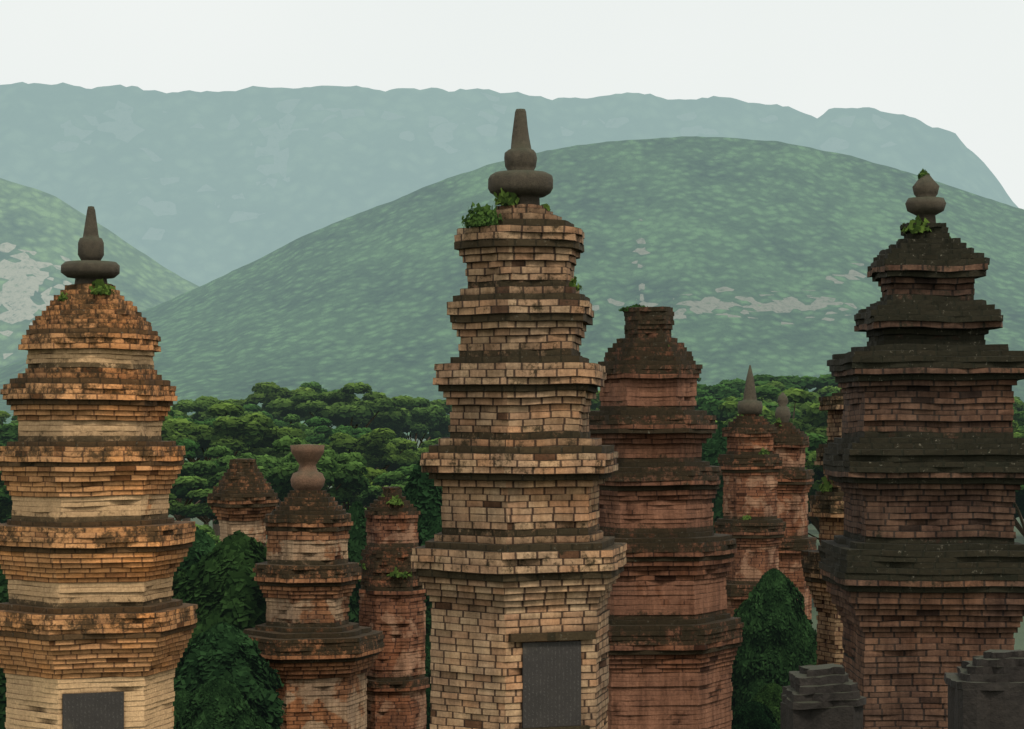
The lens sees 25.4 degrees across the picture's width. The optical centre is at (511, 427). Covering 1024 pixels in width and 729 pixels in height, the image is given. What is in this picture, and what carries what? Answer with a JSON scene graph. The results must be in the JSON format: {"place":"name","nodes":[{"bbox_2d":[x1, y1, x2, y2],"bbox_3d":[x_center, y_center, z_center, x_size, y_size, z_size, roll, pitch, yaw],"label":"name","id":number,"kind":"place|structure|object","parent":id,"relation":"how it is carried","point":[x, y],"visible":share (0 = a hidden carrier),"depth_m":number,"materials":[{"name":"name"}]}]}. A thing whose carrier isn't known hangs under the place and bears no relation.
{"place":"outdoors","nodes":[
{"label":"outdoors","id":0,"kind":"place"},
{"bbox_2d":[0,178,199,367],"bbox_3d":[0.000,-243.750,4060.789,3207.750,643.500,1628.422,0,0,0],"label":"hill","id":1,"kind":"structure","parent":0,"point":[41,233],"depth_m":3770.33,"materials":[{"name":"green plant"}]},
{"bbox_2d":[0,82,1017,285],"bbox_3d":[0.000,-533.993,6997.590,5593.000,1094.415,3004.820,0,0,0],"label":"mountain","id":2,"kind":"structure","parent":0,"point":[200,188],"depth_m":6629.66,"materials":[{"name":"green plant"}]},
{"bbox_2d":[0,136,1023,435],"bbox_3d":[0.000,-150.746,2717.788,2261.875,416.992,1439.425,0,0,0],"label":"hill","id":3,"kind":"structure","parent":0,"point":[740,256],"depth_m":2486.54,"materials":[{"name":"green plant"}]},
{"bbox_2d":[0,0,1023,208],"label":"sky","id":4,"kind":"structure","parent":0,"point":[955,66],"materials":[{"name":"white"}]},
{"bbox_2d":[168,438,1023,649],"bbox_3d":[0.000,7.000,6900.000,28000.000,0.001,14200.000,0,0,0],"label":"ground","id":5,"kind":"structure","parent":0,"point":[1018,636],"depth_m":138.83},
{"bbox_2d":[0,564,8,728],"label":"cypress","id":6,"kind":"object","parent":5,"relation":"on","point":[4,595],"visible":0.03,"depth_m":43.30,"materials":[{"name":"green plant"}]},
{"bbox_2d":[0,471,8,517],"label":"broad tree","id":7,"kind":"object","parent":5,"relation":"on","point":[3,504],"visible":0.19,"depth_m":98.16,"materials":[{"name":"green plant"}]},
{"bbox_2d":[0,410,10,424],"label":"broad tree","id":8,"kind":"object","parent":5,"relation":"on","point":[4,414],"visible":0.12,"depth_m":193.94,"materials":[{"name":"green plant"}]},
{"bbox_2d":[0,485,12,522],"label":"broad tree","id":9,"kind":"object","parent":5,"relation":"on","point":[4,493],"visible":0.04,"depth_m":95.69,"materials":[{"name":"green plant"}]},
{"bbox_2d":[0,473,12,522],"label":"broad tree","id":10,"kind":"object","parent":5,"relation":"on","point":[6,511],"visible":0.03,"depth_m":96.36,"materials":[{"name":"green plant"}]},
{"bbox_2d":[0,423,17,445],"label":"broad tree","id":11,"kind":"object","parent":5,"relation":"on","point":[10,431],"visible":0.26,"depth_m":144.12,"materials":[{"name":"green plant"}]},
{"bbox_2d":[0,206,197,728],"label":"pagoda","id":12,"kind":"object","parent":5,"relation":"on","point":[98,622],"visible":0.99,"depth_m":29.18,"materials":[{"name":"brick"}]},
{"bbox_2d":[168,493,182,514],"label":"broad tree","id":13,"kind":"object","parent":5,"relation":"on","point":[174,504],"visible":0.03,"depth_m":99.14,"materials":[{"name":"green plant"}]},
{"bbox_2d":[173,688,191,728],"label":"shrub","id":14,"kind":"object","parent":5,"relation":"on","point":[182,697],"visible":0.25,"depth_m":37.72,"materials":[{"name":"green plant"}]},
{"bbox_2d":[175,633,198,670],"bbox_3d":[-5.782,5.398,41.920,2.240,3.205,2.253,0,0,-35],"label":"shrub","id":15,"kind":"object","parent":5,"relation":"on","point":[193,637],"visible":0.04,"depth_m":41.84,"materials":[{"name":"green plant"}]},
{"bbox_2d":[173,498,206,520],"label":"understory","id":16,"kind":"object","parent":5,"relation":"on","point":[184,499],"visible":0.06,"depth_m":123.65,"materials":[{"name":"green plant"}]},
{"bbox_2d":[168,409,215,520],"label":"broad tree","id":17,"kind":"object","parent":5,"relation":"on","point":[200,457],"visible":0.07,"depth_m":147.22,"materials":[{"name":"green plant"}]},
{"bbox_2d":[173,526,215,577],"bbox_3d":[-6.637,4.491,47.026,2.843,5.018,2.942,0,0,-20],"label":"cypress","id":18,"kind":"object","parent":5,"relation":"on","point":[204,543],"visible":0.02,"depth_m":46.52,"materials":[{"name":"green plant"}]},
{"bbox_2d":[181,487,210,524],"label":"understory","id":19,"kind":"object","parent":5,"relation":"on","point":[206,520],"visible":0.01,"depth_m":121.57,"materials":[{"name":"green plant"}]},
{"bbox_2d":[170,438,223,520],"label":"broad tree","id":20,"kind":"object","parent":5,"relation":"on","point":[190,445],"visible":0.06,"depth_m":108.08,"materials":[{"name":"green plant"}]},
{"bbox_2d":[195,524,219,544],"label":"tree","id":21,"kind":"object","parent":5,"relation":"on","point":[208,529],"visible":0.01,"depth_m":70.22,"materials":[{"name":"green plant"}]},
{"bbox_2d":[170,395,264,420],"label":"broad tree","id":22,"kind":"object","parent":5,"relation":"on","point":[200,406],"visible":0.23,"depth_m":190.93,"materials":[{"name":"green plant"}]},
{"bbox_2d":[172,530,266,634],"bbox_3d":[-5.324,4.484,43.949,3.393,5.033,3.279,0,0,-14],"label":"cypress","id":23,"kind":"object","parent":5,"relation":"on","point":[218,584],"visible":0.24,"depth_m":43.30,"materials":[{"name":"green plant"}]},
{"bbox_2d":[174,677,270,728],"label":"shrub","id":24,"kind":"object","parent":5,"relation":"on","point":[218,703],"visible":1,"depth_m":36.65,"materials":[{"name":"green plant"}]},
{"bbox_2d":[172,476,274,521],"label":"tree","id":25,"kind":"object","parent":5,"relation":"on","point":[198,509],"visible":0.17,"depth_m":95.71,"materials":[{"name":"green plant"}]},
{"bbox_2d":[174,621,286,728],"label":"cypress","id":26,"kind":"object","parent":5,"relation":"on","point":[225,650],"visible":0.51,"depth_m":39.51,"materials":[{"name":"green plant"}]},
{"bbox_2d":[161,402,306,542],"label":"broad tree","id":27,"kind":"object","parent":5,"relation":"on","point":[254,432],"visible":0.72,"depth_m":131.73,"materials":[{"name":"green plant"}]},
{"bbox_2d":[178,445,296,489],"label":"broad tree","id":28,"kind":"object","parent":5,"relation":"on","point":[209,472],"visible":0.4,"depth_m":103.73,"materials":[{"name":"green plant"}]},
{"bbox_2d":[207,459,278,547],"bbox_3d":[-5.675,3.829,48.002,1.640,6.352,1.536,0,0,0],"label":"pagoda","id":29,"kind":"object","parent":5,"relation":"on","point":[242,496],"visible":0.2,"depth_m":47.60,"materials":[{"name":"brick"}]},
{"bbox_2d":[207,447,289,461],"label":"broad tree","id":30,"kind":"object","parent":5,"relation":"on","point":[266,449],"visible":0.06,"depth_m":138.67,"materials":[{"name":"green plant"}]},
{"bbox_2d":[243,403,289,427],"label":"broad tree","id":31,"kind":"object","parent":5,"relation":"on","point":[257,408],"visible":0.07,"depth_m":207.22,"materials":[{"name":"green plant"}]},
{"bbox_2d":[226,382,317,423],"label":"broad tree","id":32,"kind":"object","parent":5,"relation":"on","point":[265,393],"visible":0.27,"depth_m":226.00,"materials":[{"name":"green plant"}]},
{"bbox_2d":[283,414,324,438],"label":"broad tree","id":33,"kind":"object","parent":5,"relation":"on","point":[306,429],"visible":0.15,"depth_m":167.06,"materials":[{"name":"green plant"}]},
{"bbox_2d":[243,444,383,728],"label":"pagoda","id":34,"kind":"object","parent":5,"relation":"on","point":[319,650],"visible":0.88,"depth_m":41.30,"materials":[{"name":"brick"}]},
{"bbox_2d":[257,435,369,513],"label":"broad tree","id":35,"kind":"object","parent":5,"relation":"on","point":[344,474],"visible":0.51,"depth_m":87.74,"materials":[{"name":"green plant"}]},
{"bbox_2d":[290,381,337,427],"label":"broad tree","id":36,"kind":"object","parent":5,"relation":"on","point":[316,386],"visible":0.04,"depth_m":236.93,"materials":[{"name":"green plant"}]},
{"bbox_2d":[303,416,371,444],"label":"broad tree","id":37,"kind":"object","parent":5,"relation":"on","point":[320,425],"visible":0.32,"depth_m":157.92,"materials":[{"name":"green plant"}]},
{"bbox_2d":[265,382,415,430],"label":"broad tree","id":38,"kind":"object","parent":5,"relation":"on","point":[345,405],"visible":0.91,"depth_m":196.34,"materials":[{"name":"green plant"}]},
{"bbox_2d":[323,467,387,509],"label":"broad tree","id":39,"kind":"object","parent":5,"relation":"on","point":[372,474],"visible":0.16,"depth_m":104.66,"materials":[{"name":"green plant"}]},
{"bbox_2d":[346,501,366,622],"bbox_3d":[-3.406,4.296,49.990,1.674,5.408,1.786,0,0,27],"label":"cypress","id":40,"kind":"object","parent":5,"relation":"on","point":[357,541],"visible":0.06,"depth_m":49.59,"materials":[{"name":"green plant"}]},
{"bbox_2d":[315,428,417,470],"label":"broad tree","id":41,"kind":"object","parent":5,"relation":"on","point":[368,446],"visible":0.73,"depth_m":138.63,"materials":[{"name":"green plant"}]},
{"bbox_2d":[332,395,409,439],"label":"broad tree","id":42,"kind":"object","parent":5,"relation":"on","point":[406,411],"visible":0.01,"depth_m":223.70,"materials":[{"name":"green plant"}]},
{"bbox_2d":[356,471,407,503],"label":"broad tree","id":43,"kind":"object","parent":5,"relation":"on","point":[372,494],"visible":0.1,"depth_m":99.17,"materials":[{"name":"green plant"}]},
{"bbox_2d":[346,437,424,467],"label":"broad tree","id":44,"kind":"object","parent":5,"relation":"on","point":[395,441],"visible":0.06,"depth_m":145.05,"materials":[{"name":"green plant"}]},
{"bbox_2d":[358,486,429,728],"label":"pagoda","id":45,"kind":"object","parent":5,"relation":"on","point":[393,610],"visible":0.89,"depth_m":45.48,"materials":[{"name":"brick"}]},
{"bbox_2d":[372,464,415,486],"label":"broad tree","id":46,"kind":"object","parent":5,"relation":"on","point":[406,471],"visible":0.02,"depth_m":102.22,"materials":[{"name":"green plant"}]},
{"bbox_2d":[374,447,428,471],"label":"broad tree","id":47,"kind":"object","parent":5,"relation":"on","point":[394,469],"visible":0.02,"depth_m":144.40,"materials":[{"name":"green plant"}]},
{"bbox_2d":[388,397,449,447],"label":"broad tree","id":48,"kind":"object","parent":5,"relation":"on","point":[419,423],"visible":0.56,"depth_m":202.67,"materials":[{"name":"green plant"}]},
{"bbox_2d":[403,458,442,635],"bbox_3d":[-1.983,3.808,51.912,2.122,6.384,2.156,0,0,6],"label":"cypress","id":49,"kind":"object","parent":5,"relation":"on","point":[423,494],"visible":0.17,"depth_m":51.57,"materials":[{"name":"green plant"}]},
{"bbox_2d":[400,399,451,442],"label":"broad tree","id":50,"kind":"object","parent":5,"relation":"on","point":[442,404],"visible":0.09,"depth_m":226.36,"materials":[{"name":"green plant"}]},
{"bbox_2d":[425,635,430,728],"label":"shrub","id":51,"kind":"object","parent":5,"relation":"on","point":[427,665],"visible":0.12,"depth_m":49.59,"materials":[{"name":"green plant"}]},
{"bbox_2d":[420,438,438,447],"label":"broad tree","id":52,"kind":"object","parent":5,"relation":"on","point":[428,443],"visible":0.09,"depth_m":165.75,"materials":[{"name":"green plant"}]},
{"bbox_2d":[411,109,626,728],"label":"pagoda","id":53,"kind":"object","parent":5,"relation":"on","point":[518,562],"visible":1,"depth_m":29.14,"materials":[{"name":"brick"}]},
{"bbox_2d":[461,202,502,228],"bbox_3d":[-0.384,-2.749,29.399,0.551,0.343,0.377,0,0,0],"label":"leafy shrub","id":54,"kind":"object","parent":53,"relation":"on","point":[485,215],"visible":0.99,"depth_m":29.32,"materials":[{"name":"green plant"}]},
{"bbox_2d":[58,188,950,580],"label":"ledge plants","id":55,"kind":"object","parent":53,"relation":"attached to","point":[504,200],"visible":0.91,"depth_m":29.74,"materials":[{"name":"green plant"}]},
{"bbox_2d":[590,391,600,409],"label":"broad tree","id":56,"kind":"object","parent":5,"relation":"on","point":[595,403],"visible":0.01,"depth_m":192.51,"materials":[{"name":"green plant"}]},
{"bbox_2d":[589,306,743,728],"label":"brick pagoda","id":57,"kind":"object","parent":5,"relation":"on","point":[674,632],"visible":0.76,"depth_m":36.07,"materials":[{"name":"brick"}]},
{"bbox_2d":[618,303,647,311],"bbox_3d":[2.032,-1.952,37.001,0.604,0.145,0.383,0,0,0],"label":"grass tuft","id":58,"kind":"object","parent":57,"relation":"on","point":[635,305],"visible":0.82,"depth_m":36.96,"materials":[{"name":"green plant"}]},
{"bbox_2d":[695,396,724,419],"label":"broad tree","id":59,"kind":"object","parent":5,"relation":"on","point":[710,404],"visible":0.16,"depth_m":153.48,"materials":[{"name":"green plant"}]},
{"bbox_2d":[701,420,726,532],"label":"cypress","id":60,"kind":"object","parent":5,"relation":"on","point":[714,446],"visible":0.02,"depth_m":74.16,"materials":[{"name":"green plant"}]},
{"bbox_2d":[695,377,742,400],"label":"broad tree","id":61,"kind":"object","parent":5,"relation":"on","point":[719,392],"visible":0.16,"depth_m":201.64,"materials":[{"name":"green plant"}]},
{"bbox_2d":[733,599,747,616],"bbox_3d":[5.508,5.419,51.979,1.791,3.161,1.853,0,0,-11],"label":"bush","id":62,"kind":"object","parent":5,"relation":"on","point":[738,610],"visible":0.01,"depth_m":51.99,"materials":[{"name":"green plant"}]},
{"bbox_2d":[695,385,800,419],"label":"broad tree","id":63,"kind":"object","parent":5,"relation":"on","point":[767,390],"visible":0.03,"depth_m":154.41,"materials":[{"name":"green plant"}]},
{"bbox_2d":[714,365,785,616],"bbox_3d":[6.478,2.646,61.999,2.056,8.715,1.896,0,0,0],"label":"pagoda","id":64,"kind":"object","parent":5,"relation":"on","point":[749,474],"visible":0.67,"depth_m":61.39,"materials":[{"name":"brick"}]},
{"bbox_2d":[731,701,779,728],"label":"shrub","id":65,"kind":"object","parent":5,"relation":"on","point":[753,715],"visible":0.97,"depth_m":39.77,"materials":[{"name":"green plant"}]},
{"bbox_2d":[752,682,781,726],"bbox_3d":[4.820,5.844,42.070,1.616,2.312,1.625,0,0,-8],"label":"shrub","id":66,"kind":"object","parent":5,"relation":"on","point":[768,695],"visible":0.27,"depth_m":41.76,"materials":[{"name":"green plant"}]},
{"bbox_2d":[740,381,794,403],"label":"broad tree","id":67,"kind":"object","parent":5,"relation":"on","point":[777,384],"visible":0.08,"depth_m":213.03,"materials":[{"name":"green plant"}]},
{"bbox_2d":[716,385,819,429],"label":"broad tree","id":68,"kind":"object","parent":5,"relation":"on","point":[800,408],"visible":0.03,"depth_m":158.82,"materials":[{"name":"green plant"}]},
{"bbox_2d":[703,374,837,396],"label":"broad tree","id":69,"kind":"object","parent":5,"relation":"on","point":[805,383],"visible":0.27,"depth_m":225.71,"materials":[{"name":"green plant"}]},
{"bbox_2d":[718,387,827,437],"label":"broad tree","id":70,"kind":"object","parent":5,"relation":"on","point":[816,416],"visible":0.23,"depth_m":130.28,"materials":[{"name":"green plant"}]},
{"bbox_2d":[731,568,816,714],"bbox_3d":[5.244,4.909,45.919,2.133,4.183,2.144,0,0,29],"label":"bushy tree","id":71,"kind":"object","parent":5,"relation":"on","point":[778,643],"visible":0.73,"depth_m":45.44,"materials":[{"name":"green plant"}]},
{"bbox_2d":[772,392,816,624],"bbox_3d":[7.728,2.997,64.999,2.003,8.022,1.887,0,0,0],"label":"pagoda","id":72,"kind":"object","parent":5,"relation":"on","point":[795,479],"visible":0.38,"depth_m":64.37,"materials":[{"name":"brick"}]},
{"bbox_2d":[772,387,841,405],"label":"broad tree","id":73,"kind":"object","parent":5,"relation":"on","point":[816,394],"visible":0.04,"depth_m":216.32,"materials":[{"name":"green plant"}]},
{"bbox_2d":[802,612,816,646],"bbox_3d":[6.139,5.400,49.996,1.811,3.200,1.697,0,0,27],"label":"bush","id":74,"kind":"object","parent":5,"relation":"on","point":[809,625],"depth_m":49.82,"materials":[{"name":"green plant"}]},
{"bbox_2d":[787,392,837,406],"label":"broad tree","id":75,"kind":"object","parent":5,"relation":"on","point":[828,394],"depth_m":194.82,"materials":[{"name":"green plant"}]},
{"bbox_2d":[808,517,818,539],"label":"understory","id":76,"kind":"object","parent":5,"relation":"on","point":[809,533],"depth_m":105.28,"materials":[{"name":"green plant"}]},
{"bbox_2d":[805,464,822,532],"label":"broad tree","id":77,"kind":"object","parent":5,"relation":"on","point":[813,520],"visible":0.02,"depth_m":90.62,"materials":[{"name":"green plant"}]},
{"bbox_2d":[805,450,824,499],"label":"broad tree","id":78,"kind":"object","parent":5,"relation":"on","point":[809,463],"visible":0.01,"depth_m":86.99,"materials":[{"name":"green plant"}]},
{"bbox_2d":[805,432,827,475],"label":"broad tree","id":79,"kind":"object","parent":5,"relation":"on","point":[815,440],"visible":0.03,"depth_m":91.81,"materials":[{"name":"green plant"}]},
{"bbox_2d":[801,389,843,664],"bbox_3d":[5.557,3.167,36.999,1.688,7.675,1.597,0,0,0],"label":"brick pagoda","id":80,"kind":"object","parent":5,"relation":"on","point":[827,508],"visible":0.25,"depth_m":36.74,"materials":[{"name":"brick"}]},
{"bbox_2d":[780,663,865,728],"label":"stone stele","id":81,"kind":"object","parent":5,"relation":"on","point":[825,696],"visible":1,"depth_m":23.66,"materials":[{"name":"grey stone"}]},
{"bbox_2d":[817,385,839,394],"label":"broad tree","id":82,"kind":"object","parent":5,"relation":"on","point":[825,390],"visible":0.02,"depth_m":199.20,"materials":[{"name":"green plant"}]},
{"bbox_2d":[818,172,1023,728],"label":"pagoda","id":83,"kind":"object","parent":5,"relation":"on","point":[921,564],"visible":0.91,"depth_m":29.03,"materials":[{"name":"brick"}]},
{"bbox_2d":[918,169,929,178],"bbox_3d":[5.427,-3.347,29.999,0.172,0.150,0.134,0,0,0],"label":"grass tuft","id":84,"kind":"object","parent":83,"relation":"attached to","point":[923,172],"visible":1,"depth_m":29.96,"materials":[{"name":"green plant"}]},
{"bbox_2d":[944,649,1023,728],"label":"stone stele","id":85,"kind":"object","parent":5,"relation":"on","point":[986,690],"visible":1,"depth_m":22.51,"materials":[{"name":"grey stone"}]},
{"bbox_2d":[1012,420,1023,433],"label":"broad tree","id":86,"kind":"object","parent":5,"relation":"on","point":[1015,426],"visible":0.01,"depth_m":144.25,"materials":[{"name":"green plant"}]},
{"bbox_2d":[1013,485,1023,536],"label":"broad tree","id":87,"kind":"object","parent":5,"relation":"on","point":[1019,497],"visible":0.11,"depth_m":92.71,"materials":[{"name":"green plant"}]},
{"bbox_2d":[1013,399,1023,411],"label":"broad tree","id":88,"kind":"object","parent":5,"relation":"on","point":[1018,405],"depth_m":199.56,"materials":[{"name":"green plant"}]},
{"bbox_2d":[1013,503,1023,509],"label":"broad tree","id":89,"kind":"object","parent":5,"relation":"on","point":[1021,507],"visible":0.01,"depth_m":93.03,"materials":[{"name":"green plant"}]},
{"bbox_2d":[1013,411,1023,430],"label":"broad tree","id":90,"kind":"object","parent":5,"relation":"on","point":[1018,417],"visible":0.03,"depth_m":160.99,"materials":[{"name":"green plant"}]},
{"bbox_2d":[1014,510,1023,518],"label":"understory","id":91,"kind":"object","parent":5,"relation":"on","point":[1016,513],"visible":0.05,"depth_m":103.03,"materials":[{"name":"green plant"}]},
{"bbox_2d":[1014,432,1023,437],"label":"broad tree","id":92,"kind":"object","parent":5,"relation":"on","point":[1017,435],"visible":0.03,"depth_m":133.47,"materials":[{"name":"green plant"}]}
]}

